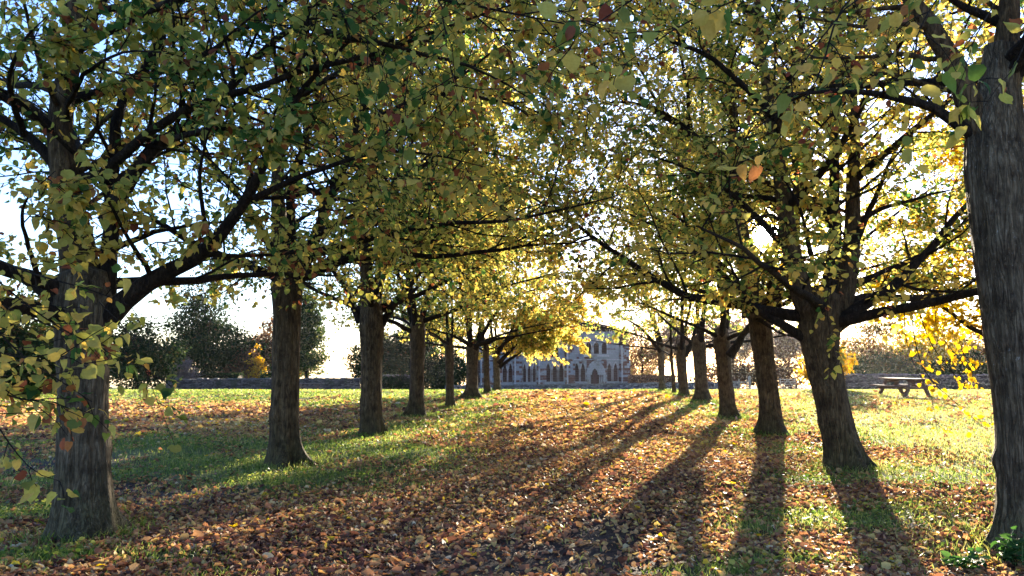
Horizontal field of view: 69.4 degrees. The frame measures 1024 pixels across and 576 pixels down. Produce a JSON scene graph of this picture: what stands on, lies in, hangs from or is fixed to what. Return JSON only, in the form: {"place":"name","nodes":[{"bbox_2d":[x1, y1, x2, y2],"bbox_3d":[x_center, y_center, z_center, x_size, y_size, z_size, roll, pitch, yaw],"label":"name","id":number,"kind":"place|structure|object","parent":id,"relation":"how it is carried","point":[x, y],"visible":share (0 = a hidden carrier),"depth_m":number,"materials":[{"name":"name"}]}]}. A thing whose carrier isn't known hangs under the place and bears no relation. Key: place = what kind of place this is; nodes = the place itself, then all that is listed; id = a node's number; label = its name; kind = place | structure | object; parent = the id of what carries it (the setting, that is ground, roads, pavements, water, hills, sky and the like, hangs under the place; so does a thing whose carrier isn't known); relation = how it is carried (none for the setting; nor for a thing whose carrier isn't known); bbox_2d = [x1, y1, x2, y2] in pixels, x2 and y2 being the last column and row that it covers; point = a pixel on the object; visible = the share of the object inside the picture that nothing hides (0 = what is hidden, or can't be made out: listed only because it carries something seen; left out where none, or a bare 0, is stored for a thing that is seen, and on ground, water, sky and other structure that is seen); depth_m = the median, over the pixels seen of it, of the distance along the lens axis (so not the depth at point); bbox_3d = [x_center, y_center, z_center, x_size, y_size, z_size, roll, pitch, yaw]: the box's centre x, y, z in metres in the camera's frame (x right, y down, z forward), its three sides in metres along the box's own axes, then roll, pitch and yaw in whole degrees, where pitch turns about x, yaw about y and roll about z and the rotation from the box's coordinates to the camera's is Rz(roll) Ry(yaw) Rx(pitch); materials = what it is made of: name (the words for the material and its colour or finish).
{"place":"outdoors","nodes":[
{"label":"outdoors","id":0,"kind":"place"},
{"bbox_2d":[0,387,1021,575],"bbox_3d":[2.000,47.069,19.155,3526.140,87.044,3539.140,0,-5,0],"label":"ground","id":1,"kind":"structure","parent":0,"point":[492,562],"depth_m":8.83,"materials":[{"name":"plant"}]},
{"bbox_2d":[0,284,55,393],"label":"yew tree","id":2,"kind":"object","parent":1,"relation":"on","point":[37,327],"visible":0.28,"depth_m":32.98,"materials":[{"name":"green plant"}]},
{"bbox_2d":[109,311,193,389],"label":"yew tree","id":3,"kind":"object","parent":1,"relation":"on","point":[164,365],"visible":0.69,"depth_m":64.97,"materials":[{"name":"green plant"}]},
{"bbox_2d":[165,357,204,380],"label":"bare shrub","id":4,"kind":"object","parent":1,"relation":"on","point":[184,372],"visible":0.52,"depth_m":81.05,"materials":[{"name":"grey plant"}]},
{"bbox_2d":[165,372,243,383],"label":"clipped hedge","id":5,"kind":"object","parent":1,"relation":"on","point":[211,375],"visible":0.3,"depth_m":82.78,"materials":[{"name":"green plant"}]},
{"bbox_2d":[154,270,270,372],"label":"yew tree","id":6,"kind":"object","parent":1,"relation":"on","point":[204,353],"visible":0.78,"depth_m":90.47,"materials":[{"name":"green plant"}]},
{"bbox_2d":[218,344,267,378],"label":"beech shrub","id":7,"kind":"object","parent":1,"relation":"on","point":[239,364],"visible":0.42,"depth_m":89.37,"materials":[{"name":"brown plant"}]},
{"bbox_2d":[241,343,266,377],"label":"golden shrub","id":8,"kind":"object","parent":1,"relation":"on","point":[256,362],"visible":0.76,"depth_m":88.81,"materials":[{"name":"yellow plant"}]},
{"bbox_2d":[166,378,359,389],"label":"stone wall","id":9,"kind":"structure","parent":1,"relation":"on","point":[262,383],"depth_m":78.04,"materials":[{"name":"grey stone"}]},
{"bbox_2d":[259,364,271,377],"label":"green shrub","id":10,"kind":"object","parent":1,"relation":"on","point":[269,374],"visible":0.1,"depth_m":84.21,"materials":[{"name":"green plant"}]},
{"bbox_2d":[247,313,310,376],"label":"beech tree","id":11,"kind":"object","parent":1,"relation":"on","point":[265,334],"visible":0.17,"depth_m":96.76,"materials":[{"name":"green plant"}]},
{"bbox_2d":[299,383,322,388],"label":"picnic table","id":12,"kind":"object","parent":1,"relation":"on","point":[317,386],"visible":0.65,"depth_m":71.23,"materials":[{"name":"brown wood"}]},
{"bbox_2d":[299,286,333,377],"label":"mixed tree","id":13,"kind":"object","parent":1,"relation":"on","point":[312,336],"visible":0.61,"depth_m":87.19,"materials":[{"name":"green plant"}]},
{"bbox_2d":[0,0,698,469],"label":"lime tree","id":14,"kind":"object","parent":1,"relation":"on","point":[284,446],"visible":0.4,"depth_m":10.80,"materials":[{"name":"green plant"}]},
{"bbox_2d":[0,0,705,542],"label":"lime tree","id":15,"kind":"object","parent":1,"relation":"on","point":[82,306],"visible":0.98,"depth_m":6.32,"materials":[{"name":"green plant"}]},
{"bbox_2d":[127,0,624,436],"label":"lime tree","id":16,"kind":"object","parent":1,"relation":"on","point":[371,319],"visible":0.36,"depth_m":15.51,"materials":[{"name":"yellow plant"}]},
{"bbox_2d":[342,331,409,387],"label":"evergreen tree","id":17,"kind":"object","parent":1,"relation":"on","point":[390,366],"visible":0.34,"depth_m":90.62,"materials":[{"name":"green plant"}]},
{"bbox_2d":[382,374,409,389],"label":"stone wall","id":18,"kind":"structure","parent":1,"relation":"on","point":[405,375],"depth_m":78.31,"materials":[{"name":"grey stone"}]},
{"bbox_2d":[382,370,409,389],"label":"ivy","id":19,"kind":"object","parent":18,"relation":"on","point":[401,382],"visible":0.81,"depth_m":77.40,"materials":[{"name":"green plant"}]},
{"bbox_2d":[384,322,443,374],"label":"evergreen tree","id":20,"kind":"object","parent":1,"relation":"on","point":[404,349],"visible":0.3,"depth_m":92.12,"materials":[{"name":"green plant"}]},
{"bbox_2d":[237,2,614,416],"bbox_3d":[-2.531,-2.913,20.974,9.300,13.199,10.526,-3,-6,29],"label":"lime tree","id":21,"kind":"object","parent":1,"relation":"on","point":[416,402],"visible":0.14,"depth_m":20.11,"materials":[{"name":"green plant"}]},
{"bbox_2d":[300,101,554,407],"bbox_3d":[-3.121,-1.288,25.091,8.228,10.820,9.842,4,-7,-35],"label":"lime tree","id":22,"kind":"object","parent":1,"relation":"on","point":[449,367],"visible":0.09,"depth_m":24.26,"materials":[{"name":"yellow plant"}]},
{"bbox_2d":[424,349,445,389],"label":"laurel shrub","id":23,"kind":"object","parent":1,"relation":"on","point":[430,379],"visible":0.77,"depth_m":81.86,"materials":[{"name":"green plant"}]},
{"bbox_2d":[425,341,477,389],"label":"laurel shrub","id":24,"kind":"object","parent":1,"relation":"on","point":[460,370],"visible":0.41,"depth_m":82.71,"materials":[{"name":"green plant"}]},
{"bbox_2d":[336,122,596,398],"bbox_3d":[-2.165,-1.860,29.914,9.600,12.834,9.722,3,-6,-29],"label":"lime tree","id":25,"kind":"object","parent":1,"relation":"on","point":[472,354],"visible":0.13,"depth_m":29.15,"materials":[{"name":"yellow plant"}]},
{"bbox_2d":[399,184,581,393],"bbox_3d":[-1.826,-1.263,33.497,7.533,12.298,10.005,-2,-6,22],"label":"lime tree","id":26,"kind":"object","parent":1,"relation":"on","point":[486,378],"visible":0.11,"depth_m":32.88,"materials":[{"name":"yellow plant"}]},
{"bbox_2d":[0,389,995,575],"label":"ground ivy","id":27,"kind":"object","parent":1,"relation":"on","point":[731,561],"visible":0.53,"depth_m":11.00,"materials":[{"name":"green plant"}]},
{"bbox_2d":[400,162,609,390],"bbox_3d":[-0.616,-0.811,36.590,10.293,12.213,11.410,0,-5,0],"label":"lime tree","id":28,"kind":"object","parent":1,"relation":"on","point":[542,342],"visible":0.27,"depth_m":33.20,"materials":[{"name":"yellow plant"}]},
{"bbox_2d":[0,388,1023,575],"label":"fallen leaves","id":29,"kind":"object","parent":1,"relation":"on","point":[348,536],"visible":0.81,"depth_m":8.28,"materials":[{"name":"brown plant"}]},
{"bbox_2d":[445,381,737,389],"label":"wall","id":30,"kind":"structure","parent":1,"relation":"on","point":[635,386],"depth_m":75.90,"materials":[{"name":"stone"}]},
{"bbox_2d":[621,319,668,374],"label":"beech tree","id":31,"kind":"object","parent":1,"relation":"on","point":[646,360],"visible":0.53,"depth_m":94.77,"materials":[{"name":"brown plant"}]},
{"bbox_2d":[569,139,721,389],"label":"lime tree","id":32,"kind":"object","parent":1,"relation":"on","point":[661,360],"visible":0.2,"depth_m":34.25,"materials":[{"name":"yellow plant"}]},
{"bbox_2d":[627,374,677,382],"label":"clipped hedge","id":33,"kind":"object","parent":1,"relation":"on","point":[637,378],"visible":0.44,"depth_m":82.73,"materials":[{"name":"green plant"}]},
{"bbox_2d":[545,97,780,394],"bbox_3d":[7.269,-1.443,30.189,10.206,11.976,7.323,4,-7,-34],"label":"lime tree","id":34,"kind":"object","parent":1,"relation":"on","point":[682,349],"visible":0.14,"depth_m":30.07,"materials":[{"name":"yellow plant"}]},
{"bbox_2d":[650,319,705,382],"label":"bare tree","id":35,"kind":"object","parent":1,"relation":"on","point":[665,332],"visible":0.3,"depth_m":97.25,"materials":[{"name":"brown plant"}]},
{"bbox_2d":[603,138,767,391],"bbox_3d":[8.161,-1.423,33.238,7.666,12.641,8.632,0,-5,0],"label":"lime tree","id":36,"kind":"object","parent":1,"relation":"on","point":[671,355],"visible":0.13,"depth_m":33.16,"materials":[{"name":"yellow plant"}]},
{"bbox_2d":[607,91,817,401],"bbox_3d":[6.695,-2.041,27.665,7.148,12.778,10.539,2,-6,-23],"label":"lime tree","id":37,"kind":"object","parent":1,"relation":"on","point":[700,346],"visible":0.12,"depth_m":27.05,"materials":[{"name":"yellow plant"}]},
{"bbox_2d":[425,0,1023,472],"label":"lime tree","id":38,"kind":"object","parent":1,"relation":"on","point":[827,310],"visible":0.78,"depth_m":10.84,"materials":[{"name":"green plant"}]},
{"bbox_2d":[704,310,752,366],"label":"bare tree","id":39,"kind":"object","parent":1,"relation":"on","point":[745,345],"visible":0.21,"depth_m":90.70,"materials":[{"name":"brown plant"}]},
{"bbox_2d":[488,0,975,435],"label":"lime tree","id":40,"kind":"object","parent":1,"relation":"on","point":[770,418],"visible":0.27,"depth_m":15.16,"materials":[{"name":"green plant"}]},
{"bbox_2d":[733,380,747,389],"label":"rail fence","id":41,"kind":"object","parent":1,"relation":"on","point":[739,382],"visible":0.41,"depth_m":74.41,"materials":[{"name":"grey wood"}]},
{"bbox_2d":[688,323,808,388],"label":"dark shrub","id":42,"kind":"object","parent":1,"relation":"on","point":[743,373],"visible":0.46,"depth_m":88.25,"materials":[{"name":"brown plant"}]},
{"bbox_2d":[748,376,750,389],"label":"gate post","id":43,"kind":"object","parent":1,"relation":"on","point":[749,382],"visible":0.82,"depth_m":73.36,"materials":[{"name":"grey wood"}]},
{"bbox_2d":[538,0,970,418],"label":"lime tree","id":44,"kind":"object","parent":1,"relation":"on","point":[725,352],"visible":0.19,"depth_m":19.98,"materials":[{"name":"yellow plant"}]},
{"bbox_2d":[747,327,803,387],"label":"bare tree","id":45,"kind":"object","parent":1,"relation":"on","point":[788,343],"visible":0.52,"depth_m":92.48,"materials":[{"name":"brown plant"}]},
{"bbox_2d":[536,0,1023,554],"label":"lime tree","id":46,"kind":"object","parent":1,"relation":"on","point":[984,118],"visible":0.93,"depth_m":6.41,"materials":[{"name":"green plant"}]},
{"bbox_2d":[780,378,795,389],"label":"field gate","id":47,"kind":"structure","parent":1,"relation":"on","point":[787,380],"depth_m":73.39,"materials":[{"name":"grey wood"}]},
{"bbox_2d":[793,332,857,384],"bbox_3d":[16.807,3.855,39.868,2.910,3.497,2.735,4,-7,-35],"label":"orange shrub","id":48,"kind":"object","parent":1,"relation":"on","point":[846,367],"visible":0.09,"depth_m":39.64,"materials":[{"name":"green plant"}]},
{"bbox_2d":[840,317,933,373],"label":"oak tree","id":49,"kind":"object","parent":1,"relation":"on","point":[873,346],"visible":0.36,"depth_m":82.64,"materials":[{"name":"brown plant"}]},
{"bbox_2d":[845,334,937,373],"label":"green shrub","id":50,"kind":"object","parent":1,"relation":"on","point":[867,367],"visible":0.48,"depth_m":78.61,"materials":[{"name":"green plant"}]},
{"bbox_2d":[870,377,938,397],"bbox_3d":[16.549,4.226,31.252,1.760,0.832,1.900,2,-6,-20],"label":"picnic table","id":51,"kind":"object","parent":1,"relation":"on","point":[907,387],"visible":0.84,"depth_m":30.77,"materials":[{"name":"brown wood"}]},
{"bbox_2d":[844,373,989,389],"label":"stone wall","id":52,"kind":"structure","parent":1,"relation":"on","point":[857,381],"depth_m":65.97,"materials":[{"name":"grey stone"}]},
{"bbox_2d":[884,310,985,367],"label":"oak tree","id":53,"kind":"object","parent":1,"relation":"on","point":[939,349],"visible":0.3,"depth_m":82.66,"materials":[{"name":"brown plant"}]},
{"bbox_2d":[868,55,1023,437],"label":"golden lime tree","id":54,"kind":"object","parent":1,"relation":"on","point":[928,320],"visible":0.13,"depth_m":13.68,"materials":[{"name":"yellow plant"}]},
{"bbox_2d":[912,339,987,374],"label":"green shrub","id":55,"kind":"object","parent":1,"relation":"on","point":[961,367],"visible":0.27,"depth_m":76.92,"materials":[{"name":"green plant"}]},
{"bbox_2d":[945,318,985,374],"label":"oak tree","id":56,"kind":"object","parent":1,"relation":"on","point":[982,349],"visible":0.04,"depth_m":79.87,"materials":[{"name":"yellow plant"}]},
{"bbox_2d":[941,547,991,571],"bbox_3d":[3.597,2.141,5.856,0.406,0.217,0.278,4,-7,-39],"label":"nettle plant","id":57,"kind":"object","parent":1,"relation":"on","point":[953,560],"visible":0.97,"depth_m":5.79,"materials":[{"name":"green plant"}]},
{"bbox_2d":[990,526,1023,564],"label":"nettle plant","id":58,"kind":"object","parent":1,"relation":"on","point":[1014,546],"visible":1,"depth_m":5.90,"materials":[{"name":"green plant"}]},
{"bbox_2d":[0,0,1023,387],"label":"sky","id":59,"kind":"structure","parent":0,"point":[10,212],"materials":[{"name":"white"}]},
{"bbox_2d":[477,320,629,385],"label":"church","id":60,"kind":"structure","parent":0,"point":[607,363],"depth_m":87.93,"materials":[{"name":"grey stone"}]},
{"bbox_2d":[593,371,596,383],"bbox_3d":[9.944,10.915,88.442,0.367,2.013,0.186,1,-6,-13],"label":"door","id":61,"kind":"structure","parent":60,"relation":"in","point":[594,375],"depth_m":88.47,"materials":[{"name":"red wood"}]}
]}

